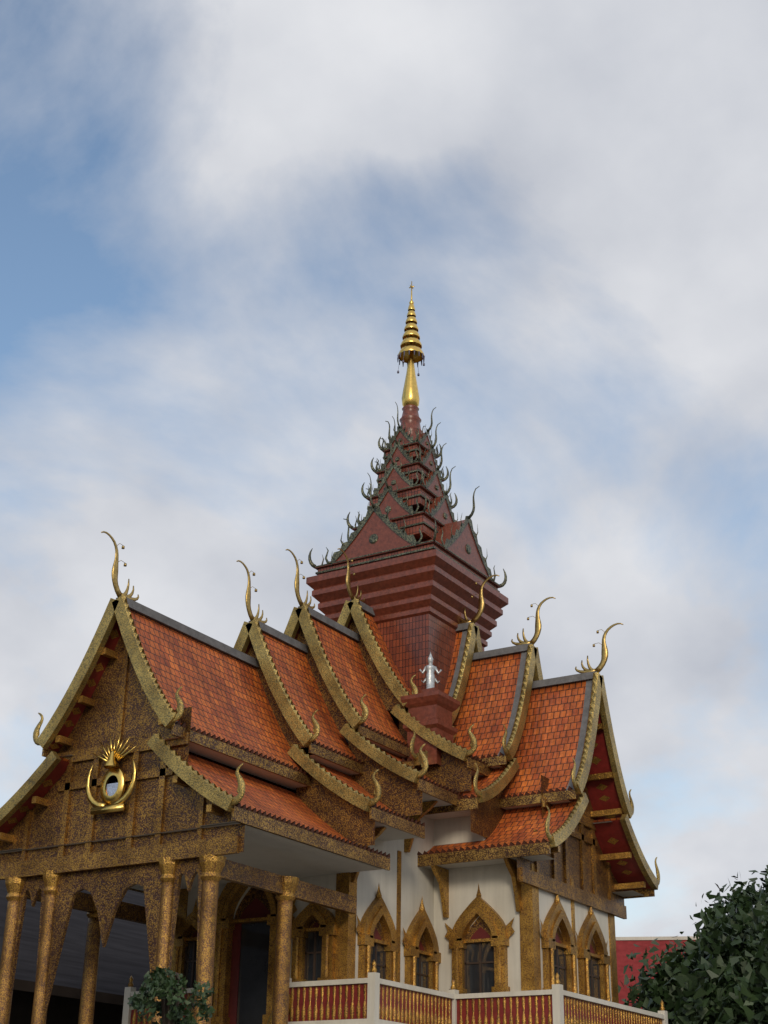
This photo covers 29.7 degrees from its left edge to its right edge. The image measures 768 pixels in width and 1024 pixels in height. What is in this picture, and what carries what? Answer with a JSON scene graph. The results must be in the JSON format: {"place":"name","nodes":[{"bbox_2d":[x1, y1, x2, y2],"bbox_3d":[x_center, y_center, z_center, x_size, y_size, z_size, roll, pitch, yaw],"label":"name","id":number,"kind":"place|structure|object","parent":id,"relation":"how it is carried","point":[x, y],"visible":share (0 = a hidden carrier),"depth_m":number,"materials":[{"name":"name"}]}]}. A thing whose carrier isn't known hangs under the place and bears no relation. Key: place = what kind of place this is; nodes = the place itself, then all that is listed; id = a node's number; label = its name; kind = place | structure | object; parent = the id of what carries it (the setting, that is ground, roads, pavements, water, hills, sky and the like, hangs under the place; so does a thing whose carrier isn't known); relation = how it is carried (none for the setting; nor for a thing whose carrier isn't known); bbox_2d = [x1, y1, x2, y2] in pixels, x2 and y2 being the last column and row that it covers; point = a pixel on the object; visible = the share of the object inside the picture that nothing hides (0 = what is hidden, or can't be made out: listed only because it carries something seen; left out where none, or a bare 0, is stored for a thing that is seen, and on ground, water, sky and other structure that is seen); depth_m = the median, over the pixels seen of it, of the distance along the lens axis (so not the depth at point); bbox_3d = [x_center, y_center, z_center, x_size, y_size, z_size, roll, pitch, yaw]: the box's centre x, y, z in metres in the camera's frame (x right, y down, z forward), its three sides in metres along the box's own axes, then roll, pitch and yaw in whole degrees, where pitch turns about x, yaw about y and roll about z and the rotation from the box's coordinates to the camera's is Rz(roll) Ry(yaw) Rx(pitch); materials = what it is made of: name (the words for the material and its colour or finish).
{"place":"outdoors","nodes":[
{"label":"outdoors","id":0,"kind":"place"},
{"bbox_2d":[9,990,122,1023],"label":"grey hall walls","id":1,"kind":"structure","parent":0,"point":[62,1010],"depth_m":37.45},
{"bbox_2d":[0,880,149,994],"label":"grey hall roof","id":2,"kind":"structure","parent":1,"relation":"on","point":[123,955],"depth_m":39.34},
{"bbox_2d":[13,979,123,1005],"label":"grey hall fascia","id":3,"kind":"structure","parent":2,"relation":"attached to","point":[61,991],"depth_m":35.62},
{"bbox_2d":[127,966,215,1023],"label":"shrub","id":4,"kind":"object","parent":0,"point":[159,983],"depth_m":21.40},
{"bbox_2d":[183,941,195,987],"bbox_3d":[-4.291,10.249,32.560,0.500,1.200,0.028,-13,-28,29],"label":"wooden window","id":5,"kind":"structure","parent":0,"point":[193,960],"depth_m":32.65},
{"bbox_2d":[309,755,418,840],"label":"roof soffit","id":6,"kind":"structure","parent":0,"point":[389,833],"depth_m":32.42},
{"bbox_2d":[0,0,767,936],"label":"sky","id":7,"kind":"structure","parent":0,"point":[219,218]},
{"bbox_2d":[307,618,471,791],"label":"gable wall","id":8,"kind":"structure","parent":0,"point":[451,772],"depth_m":35.42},
{"bbox_2d":[413,623,482,765],"bbox_3d":[2.385,5.110,38.228,0.140,4.543,6.097,-13,-28,29],"label":"bargeboard","id":9,"kind":"object","parent":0,"point":[473,644],"visible":0.27,"depth_m":38.21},
{"bbox_2d":[410,728,417,760],"bbox_3d":[2.367,6.161,37.752,0.092,2.034,6.600,-13,-28,29],"label":"roof finial","id":10,"kind":"object","parent":9,"relation":"attached to","point":[412,753],"visible":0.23,"depth_m":34.96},
{"bbox_2d":[458,575,498,623],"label":"wing finials","id":11,"kind":"object","parent":9,"relation":"on","point":[481,604],"visible":1,"depth_m":39.30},
{"bbox_2d":[408,709,492,776],"bbox_3d":[-0.351,6.350,37.538,6.860,1.820,2.040,-13,-28,29],"label":"fascia board","id":12,"kind":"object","parent":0,"point":[485,770],"depth_m":35.22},
{"bbox_2d":[616,940,694,1008],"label":"house wall","id":13,"kind":"structure","parent":0,"point":[624,948],"depth_m":61.17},
{"bbox_2d":[616,936,698,939],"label":"coping","id":14,"kind":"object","parent":13,"relation":"attached to","point":[659,938],"depth_m":62.26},
{"label":"ground","id":15,"kind":"structure","parent":0,"visible":0},
{"bbox_2d":[0,880,292,1023],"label":"porch columns","id":16,"kind":"structure","parent":15,"relation":"on","point":[207,941],"depth_m":28.31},
{"bbox_2d":[5,854,298,917],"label":"column capitals","id":17,"kind":"object","parent":16,"relation":"on","point":[211,866],"visible":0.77,"depth_m":28.82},
{"bbox_2d":[10,855,356,1009],"bbox_3d":[-4.100,8.899,29.843,5.400,2.900,5.020,-13,-28,29],"label":"arched valance","id":18,"kind":"object","parent":16,"relation":"attached to","point":[107,888],"visible":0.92,"depth_m":28.34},
{"bbox_2d":[0,823,380,890],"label":"porch ceiling","id":19,"kind":"structure","parent":16,"relation":"on","point":[272,853],"depth_m":29.99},
{"bbox_2d":[60,609,376,853],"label":"nave tiles","id":20,"kind":"object","parent":19,"relation":"on","point":[222,694],"visible":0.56,"depth_m":30.96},
{"bbox_2d":[0,620,120,833],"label":"roof soffit","id":21,"kind":"structure","parent":20,"relation":"attached to","point":[54,776],"depth_m":30.08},
{"bbox_2d":[0,629,223,842],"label":"purlin ends","id":22,"kind":"object","parent":20,"relation":"attached to","point":[67,742],"visible":0.69,"depth_m":29.90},
{"bbox_2d":[0,595,233,825],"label":"bargeboard","id":23,"kind":"object","parent":20,"relation":"attached to","point":[118,609],"visible":1,"depth_m":29.57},
{"bbox_2d":[101,531,138,600],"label":"nave finials","id":24,"kind":"object","parent":23,"relation":"on","point":[114,575],"visible":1,"depth_m":30.44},
{"bbox_2d":[33,686,244,805],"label":"roof finials","id":25,"kind":"object","parent":23,"relation":"attached to","point":[237,799],"visible":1,"depth_m":28.19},
{"bbox_2d":[0,646,239,879],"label":"nave pediment beams","id":26,"kind":"structure","parent":20,"relation":"attached to","point":[128,855],"depth_m":28.71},
{"bbox_2d":[86,733,135,814],"bbox_3d":[-5.456,5.206,29.012,1.300,1.616,0.340,-13,-28,29],"label":"emblem","id":27,"kind":"object","parent":26,"relation":"attached to","point":[116,800],"visible":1,"depth_m":28.95,"materials":[{"name":"gold metal"}]},
{"bbox_2d":[106,775,117,795],"bbox_3d":[-5.397,5.484,28.998,0.360,0.450,0.040,-13,-28,29],"label":"emblem medallion","id":28,"kind":"object","parent":27,"relation":"attached to","point":[111,787],"visible":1,"depth_m":28.99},
{"bbox_2d":[0,635,244,863],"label":"gable wall","id":29,"kind":"structure","parent":26,"relation":"attached to","point":[95,725],"depth_m":29.25,"materials":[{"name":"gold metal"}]},
{"bbox_2d":[116,597,258,724],"bbox_3d":[-4.099,4.115,31.868,3.400,2.955,5.530,-13,-28,29],"label":"roof ridge cap","id":30,"kind":"object","parent":20,"relation":"on","point":[139,608],"visible":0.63,"depth_m":32.00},
{"bbox_2d":[0,737,381,871],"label":"roof soffit","id":31,"kind":"structure","parent":20,"relation":"attached to","point":[236,763],"depth_m":30.23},
{"bbox_2d":[42,723,389,892],"bbox_3d":[-4.138,6.399,30.832,6.660,2.050,5.530,-13,-28,29],"label":"fascia board","id":32,"kind":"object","parent":20,"relation":"attached to","point":[271,825],"depth_m":29.29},
{"bbox_2d":[175,720,389,857],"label":"nave eave tiles","id":33,"kind":"object","parent":20,"relation":"attached to","point":[274,816],"visible":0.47,"depth_m":29.39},
{"bbox_2d":[187,816,611,1001],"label":"walls","id":34,"kind":"structure","parent":15,"relation":"on","point":[494,882],"depth_m":33.47,"materials":[{"name":"white paint"}]},
{"bbox_2d":[171,899,197,976],"bbox_3d":[-4.330,9.873,32.652,1.500,2.360,0.222,-13,-28,29],"label":"window frame","id":35,"kind":"object","parent":34,"relation":"attached to","point":[186,927],"visible":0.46,"depth_m":32.83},
{"bbox_2d":[185,932,196,987],"bbox_3d":[-4.280,10.158,32.619,0.500,1.416,0.008,-13,-28,29],"label":"window","id":36,"kind":"structure","parent":35,"relation":"in","point":[189,964],"depth_m":32.66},
{"bbox_2d":[211,882,296,1023],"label":"door frame","id":37,"kind":"object","parent":34,"relation":"attached to","point":[232,893],"visible":0.54,"depth_m":31.89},
{"bbox_2d":[228,898,269,1023],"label":"door","id":38,"kind":"structure","parent":37,"relation":"in","point":[253,979],"depth_m":31.78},
{"bbox_2d":[234,887,269,918],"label":"arch","id":39,"kind":"structure","parent":37,"relation":"attached to","point":[252,894],"depth_m":32.44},
{"bbox_2d":[230,632,403,818],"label":"nave tiles","id":40,"kind":"object","parent":34,"relation":"on","point":[295,672],"visible":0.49,"depth_m":34.21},
{"bbox_2d":[249,621,307,652],"bbox_3d":[-2.546,4.417,34.482,3.560,3.195,2.250,-13,-28,29],"label":"roof ridge cap","id":41,"kind":"object","parent":40,"relation":"on","point":[281,636],"visible":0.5,"depth_m":35.05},
{"bbox_2d":[210,643,374,845],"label":"gable wall","id":42,"kind":"structure","parent":40,"relation":"attached to","point":[343,817],"depth_m":31.44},
{"bbox_2d":[234,619,370,811],"bbox_3d":[-3.175,4.786,33.215,6.932,4.862,0.140,-13,-28,29],"label":"bargeboard","id":43,"kind":"object","parent":40,"relation":"attached to","point":[251,631],"visible":0.57,"depth_m":32.45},
{"bbox_2d":[236,560,266,623],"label":"nave finials","id":44,"kind":"object","parent":43,"relation":"on","point":[248,602],"visible":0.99,"depth_m":34.37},
{"bbox_2d":[300,710,380,806],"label":"roof finials","id":45,"kind":"object","parent":43,"relation":"attached to","point":[376,784],"visible":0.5,"depth_m":30.78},
{"bbox_2d":[309,743,424,838],"bbox_3d":[-2.586,6.718,33.438,6.860,1.850,2.250,-13,-28,29],"label":"fascia board","id":46,"kind":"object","parent":40,"relation":"attached to","point":[394,821],"depth_m":32.06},
{"bbox_2d":[312,740,424,826],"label":"nave eave tiles","id":47,"kind":"object","parent":40,"relation":"attached to","point":[375,805],"visible":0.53,"depth_m":32.22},
{"bbox_2d":[291,903,343,981],"bbox_3d":[-1.519,9.200,31.059,1.500,2.360,0.222,-13,-28,29],"label":"window frame","id":48,"kind":"object","parent":34,"relation":"attached to","point":[327,929],"visible":0.82,"depth_m":31.02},
{"bbox_2d":[304,932,321,980],"bbox_3d":[-1.480,9.576,30.968,0.500,1.200,0.028,-13,-28,29],"label":"wooden window","id":49,"kind":"structure","parent":48,"relation":"in","point":[315,952],"depth_m":31.03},
{"bbox_2d":[306,932,321,980],"bbox_3d":[-1.471,9.582,30.982,0.500,1.200,0.008,-13,-28,29],"label":"window glass","id":50,"kind":"object","parent":49,"relation":"in","point":[309,972],"visible":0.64,"depth_m":31.02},
{"bbox_2d":[253,617,447,790],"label":"nave tiles","id":51,"kind":"object","parent":34,"relation":"on","point":[347,661],"visible":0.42,"depth_m":36.37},
{"bbox_2d":[298,606,360,725],"bbox_3d":[-1.410,4.312,36.531,3.560,3.315,2.570,-13,-28,29],"label":"roof ridge cap","id":52,"kind":"object","parent":51,"relation":"on","point":[334,625],"visible":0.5,"depth_m":37.15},
{"bbox_2d":[245,628,421,815],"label":"gable wall","id":53,"kind":"structure","parent":51,"relation":"attached to","point":[401,795],"depth_m":33.41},
{"bbox_2d":[284,605,417,783],"bbox_3d":[-2.122,4.561,35.169,6.930,4.840,0.140,-13,-28,29],"label":"bargeboard","id":54,"kind":"object","parent":51,"relation":"attached to","point":[301,615],"visible":0.55,"depth_m":34.42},
{"bbox_2d":[286,549,314,608],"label":"nave finials","id":55,"kind":"object","parent":54,"relation":"on","point":[297,592],"visible":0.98,"depth_m":36.30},
{"bbox_2d":[349,694,427,777],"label":"roof finials","id":56,"kind":"object","parent":54,"relation":"attached to","point":[424,766],"visible":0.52,"depth_m":32.75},
{"bbox_2d":[367,739,451,806],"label":"roof soffit","id":57,"kind":"structure","parent":51,"relation":"attached to","point":[426,797],"depth_m":33.94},
{"bbox_2d":[358,725,463,805],"bbox_3d":[-1.450,6.604,35.491,6.860,1.710,2.570,-13,-28,29],"label":"fascia board","id":58,"kind":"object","parent":51,"relation":"attached to","point":[433,790],"depth_m":33.95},
{"bbox_2d":[361,723,466,796],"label":"nave eave tiles","id":59,"kind":"object","parent":51,"relation":"attached to","point":[404,744],"visible":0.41,"depth_m":34.14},
{"bbox_2d":[356,885,399,981],"bbox_3d":[-0.098,9.433,31.581,0.222,2.710,1.800,-13,-28,29],"label":"window frame","id":60,"kind":"object","parent":34,"relation":"attached to","point":[376,911],"visible":0.74,"depth_m":31.66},
{"bbox_2d":[370,928,385,979],"bbox_3d":[-0.180,9.801,31.465,0.036,1.542,0.800,-13,-28,29],"label":"window","id":61,"kind":"structure","parent":60,"relation":"in","point":[380,956],"depth_m":31.66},
{"bbox_2d":[363,611,411,694],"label":"nave tiles","id":62,"kind":"object","parent":34,"relation":"on","point":[377,635],"visible":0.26,"depth_m":38.24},
{"bbox_2d":[337,598,467,760],"bbox_3d":[-0.885,4.492,37.380,6.932,4.752,0.140,-13,-28,29],"label":"bargeboard","id":63,"kind":"object","parent":62,"relation":"attached to","point":[352,608],"visible":0.55,"depth_m":36.71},
{"bbox_2d":[338,548,364,601],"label":"nave finials","id":64,"kind":"object","parent":63,"relation":"on","point":[349,590],"visible":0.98,"depth_m":38.45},
{"bbox_2d":[400,675,476,756],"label":"roof finials","id":65,"kind":"object","parent":63,"relation":"attached to","point":[472,750],"visible":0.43,"depth_m":34.89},
{"bbox_2d":[400,687,459,765],"bbox_3d":[1.155,5.439,36.126,1.100,1.980,1.100,-13,-28,29],"label":"statue pedestal","id":66,"kind":"object","parent":62,"relation":"on","point":[433,708],"visible":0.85,"depth_m":35.90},
{"bbox_2d":[419,652,441,688],"bbox_3d":[1.179,4.045,36.758,0.527,1.080,0.309,14,-27,-26],"label":"deva statue","id":67,"kind":"object","parent":66,"relation":"on","point":[430,679],"visible":0.92,"depth_m":36.66,"materials":[{"name":"silver metal"}]},
{"bbox_2d":[171,851,618,1002],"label":"pilasters","id":68,"kind":"object","parent":34,"relation":"attached to","point":[345,947],"visible":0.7,"depth_m":32.51,"materials":[{"name":"gold metal"}]},
{"bbox_2d":[308,402,506,587],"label":"roof ornaments","id":69,"kind":"object","parent":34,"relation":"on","point":[350,526],"visible":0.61,"depth_m":41.42},
{"bbox_2d":[398,281,423,406],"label":"spire","id":70,"kind":"structure","parent":69,"relation":"on","point":[411,342],"depth_m":43.78,"materials":[{"name":"gold metal"}]},
{"bbox_2d":[397,350,424,375],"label":"chatra skirt","id":71,"kind":"object","parent":70,"relation":"attached to","point":[423,357],"visible":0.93,"depth_m":43.72,"materials":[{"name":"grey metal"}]},
{"bbox_2d":[344,614,483,744],"bbox_3d":[0.623,6.464,38.793,3.100,6.500,3.100,-13,-28,29],"label":"tower shaft","id":72,"kind":"object","parent":34,"relation":"on","point":[411,643],"visible":0.21,"depth_m":38.18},
{"bbox_2d":[306,549,507,647],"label":"tower mouldings","id":73,"kind":"object","parent":72,"relation":"on","point":[439,585],"visible":0.61,"depth_m":38.97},
{"bbox_2d":[318,444,497,589],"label":"spire tier walls","id":74,"kind":"structure","parent":73,"relation":"on","point":[427,532],"depth_m":40.28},
{"bbox_2d":[314,433,500,587],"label":"spire tier roofs","id":75,"kind":"structure","parent":74,"relation":"on","point":[446,528],"depth_m":40.41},
{"bbox_2d":[315,425,500,591],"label":"tower gables","id":76,"kind":"object","parent":74,"relation":"on","point":[393,526],"visible":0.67,"depth_m":40.56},
{"bbox_2d":[335,431,488,576],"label":"gable panels","id":77,"kind":"object","parent":76,"relation":"attached to","point":[362,545],"visible":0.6,"depth_m":40.34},
{"bbox_2d":[369,438,470,553],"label":"gable ornaments","id":78,"kind":"object","parent":77,"relation":"attached to","point":[373,538],"visible":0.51,"depth_m":40.62},
{"bbox_2d":[399,404,422,439],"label":"tower neck","id":79,"kind":"object","parent":74,"relation":"on","point":[410,418],"visible":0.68,"depth_m":42.68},
{"bbox_2d":[402,898,440,990],"bbox_3d":[0.897,10.117,33.048,0.222,2.710,1.740,-13,-28,29],"label":"window frame","id":80,"kind":"object","parent":34,"relation":"attached to","point":[420,925],"visible":0.76,"depth_m":33.12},
{"bbox_2d":[416,941,428,988],"bbox_3d":[0.815,10.484,32.932,0.036,1.542,0.740,-13,-28,29],"label":"window","id":81,"kind":"structure","parent":80,"relation":"in","point":[423,970],"depth_m":33.08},
{"bbox_2d":[405,631,462,761],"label":"wing tiles","id":82,"kind":"object","parent":34,"relation":"on","point":[453,662],"visible":0.11,"depth_m":38.61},
{"bbox_2d":[449,622,470,696],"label":"roof edge trim","id":83,"kind":"structure","parent":82,"relation":"on","point":[463,627],"depth_m":38.71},
{"bbox_2d":[351,801,520,917],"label":"brackets","id":84,"kind":"object","parent":34,"relation":"attached to","point":[441,875],"visible":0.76,"depth_m":33.55,"materials":[{"name":"gold metal"}]},
{"bbox_2d":[445,884,514,993],"bbox_3d":[2.153,9.842,33.061,1.820,2.760,0.222,-13,-28,29],"label":"window frame","id":85,"kind":"object","parent":34,"relation":"attached to","point":[489,915],"visible":0.89,"depth_m":33.05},
{"bbox_2d":[464,927,493,993],"bbox_3d":[2.193,10.233,32.967,0.820,1.573,0.036,-13,-28,29],"label":"window","id":86,"kind":"structure","parent":85,"relation":"in","point":[472,970],"depth_m":32.97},
{"bbox_2d":[466,916,491,939],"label":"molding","id":87,"kind":"structure","parent":85,"relation":"in","point":[479,922],"depth_m":33.35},
{"bbox_2d":[452,652,520,798],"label":"wing tiles","id":88,"kind":"object","parent":34,"relation":"on","point":[486,706],"visible":0.32,"depth_m":37.38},
{"bbox_2d":[424,766,502,819],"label":"wing soffit","id":89,"kind":"structure","parent":88,"relation":"attached to","point":[455,814],"depth_m":34.48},
{"bbox_2d":[425,755,506,814],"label":"wing fascia","id":90,"kind":"structure","parent":88,"relation":"attached to","point":[468,804],"depth_m":34.02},
{"bbox_2d":[471,757,513,837],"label":"gable wall","id":91,"kind":"structure","parent":88,"relation":"attached to","point":[486,817],"depth_m":34.32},
{"bbox_2d":[472,643,529,755],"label":"roof edge trim","id":92,"kind":"structure","parent":88,"relation":"on","point":[522,648],"depth_m":37.86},
{"bbox_2d":[477,644,542,802],"bbox_3d":[3.860,5.663,36.971,0.140,4.742,6.199,-13,-28,29],"label":"bargeboard","id":93,"kind":"object","parent":88,"relation":"attached to","point":[499,784],"visible":0.54,"depth_m":36.18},
{"bbox_2d":[473,725,508,797],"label":"roof finials","id":94,"kind":"object","parent":93,"relation":"attached to","point":[475,784],"visible":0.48,"depth_m":33.78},
{"bbox_2d":[511,597,555,644],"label":"wing finials","id":95,"kind":"object","parent":93,"relation":"on","point":[538,626],"visible":1,"depth_m":38.13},
{"bbox_2d":[426,681,620,854],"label":"wing tiles","id":96,"kind":"object","parent":34,"relation":"on","point":[548,745],"visible":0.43,"depth_m":35.58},
{"bbox_2d":[417,786,572,854],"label":"wing eave tiles","id":97,"kind":"object","parent":96,"relation":"attached to","point":[498,844],"visible":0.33,"depth_m":33.56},
{"bbox_2d":[424,800,642,896],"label":"wing soffit","id":98,"kind":"structure","parent":96,"relation":"attached to","point":[530,858],"depth_m":33.87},
{"bbox_2d":[418,789,654,898],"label":"wing fascia","id":99,"kind":"structure","parent":96,"relation":"attached to","point":[523,850],"depth_m":33.51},
{"bbox_2d":[532,671,594,790],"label":"roof edge trim","id":100,"kind":"structure","parent":96,"relation":"on","point":[587,677],"depth_m":36.52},
{"bbox_2d":[519,797,626,918],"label":"wing pediment beams","id":101,"kind":"structure","parent":96,"relation":"attached to","point":[555,886],"depth_m":35.26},
{"bbox_2d":[550,723,645,889],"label":"roof beams","id":102,"kind":"structure","parent":96,"relation":"attached to","point":[609,813],"depth_m":36.51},
{"bbox_2d":[549,672,658,889],"bbox_3d":[5.375,6.320,35.638,0.140,4.891,6.209,-13,-28,29],"label":"bargeboard","id":103,"kind":"object","parent":96,"relation":"attached to","point":[564,831],"visible":1,"depth_m":36.20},
{"bbox_2d":[575,623,622,672],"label":"wing finials","id":104,"kind":"object","parent":103,"relation":"on","point":[604,658],"visible":1,"depth_m":36.82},
{"bbox_2d":[545,757,659,883],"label":"finials","id":105,"kind":"object","parent":103,"relation":"attached to","point":[547,829],"visible":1,"depth_m":34.01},
{"bbox_2d":[586,709,650,890],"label":"roof soffit","id":106,"kind":"structure","parent":96,"relation":"attached to","point":[605,832],"depth_m":36.57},
{"bbox_2d":[540,894,577,992],"bbox_3d":[4.058,10.031,33.379,0.222,2.740,1.900,-13,-28,29],"label":"window frame","id":107,"kind":"object","parent":34,"relation":"attached to","point":[556,917],"visible":0.88,"depth_m":33.41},
{"bbox_2d":[554,933,566,990],"bbox_3d":[3.976,10.407,33.259,0.036,1.553,0.900,-13,-28,29],"label":"window","id":108,"kind":"structure","parent":107,"relation":"in","point":[561,964],"depth_m":33.42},
{"bbox_2d":[517,775,623,904],"bbox_3d":[4.618,6.821,35.917,0.004,5.500,6.100,-13,-28,29],"label":"gable panel","id":109,"kind":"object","parent":34,"relation":"on","point":[545,867],"depth_m":35.49,"materials":[{"name":"gold metal"}]},
{"bbox_2d":[576,906,610,1000],"bbox_3d":[5.053,10.714,34.846,0.222,2.740,1.900,-13,-28,29],"label":"window frame","id":110,"kind":"object","parent":34,"relation":"attached to","point":[590,928],"visible":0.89,"depth_m":34.88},
{"bbox_2d":[589,943,600,998],"bbox_3d":[4.971,11.090,34.726,0.036,1.553,0.900,-13,-28,29],"label":"window","id":111,"kind":"structure","parent":110,"relation":"in","point":[595,980],"depth_m":34.86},
{"bbox_2d":[618,865,767,1007],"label":"tree","id":112,"kind":"object","parent":15,"relation":"on","point":[748,898],"visible":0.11,"depth_m":50.72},
{"bbox_2d":[627,897,767,1023],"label":"tree","id":113,"kind":"object","parent":15,"relation":"on","point":[706,988],"depth_m":36.92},
{"bbox_3d":[0.247,15.052,34.499,11.400,4.300,12.050,-13,-28,29],"label":"platform","id":114,"kind":"object","parent":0,"visible":0},
{"bbox_2d":[122,972,667,1023],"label":"rails","id":115,"kind":"object","parent":114,"relation":"on","point":[374,981],"visible":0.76,"depth_m":30.94,"materials":[{"name":"white paint"}]},
{"bbox_2d":[128,960,664,1023],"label":"balusters","id":116,"kind":"object","parent":115,"relation":"on","point":[395,1014],"visible":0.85,"depth_m":31.13,"materials":[{"name":"gold metal"}]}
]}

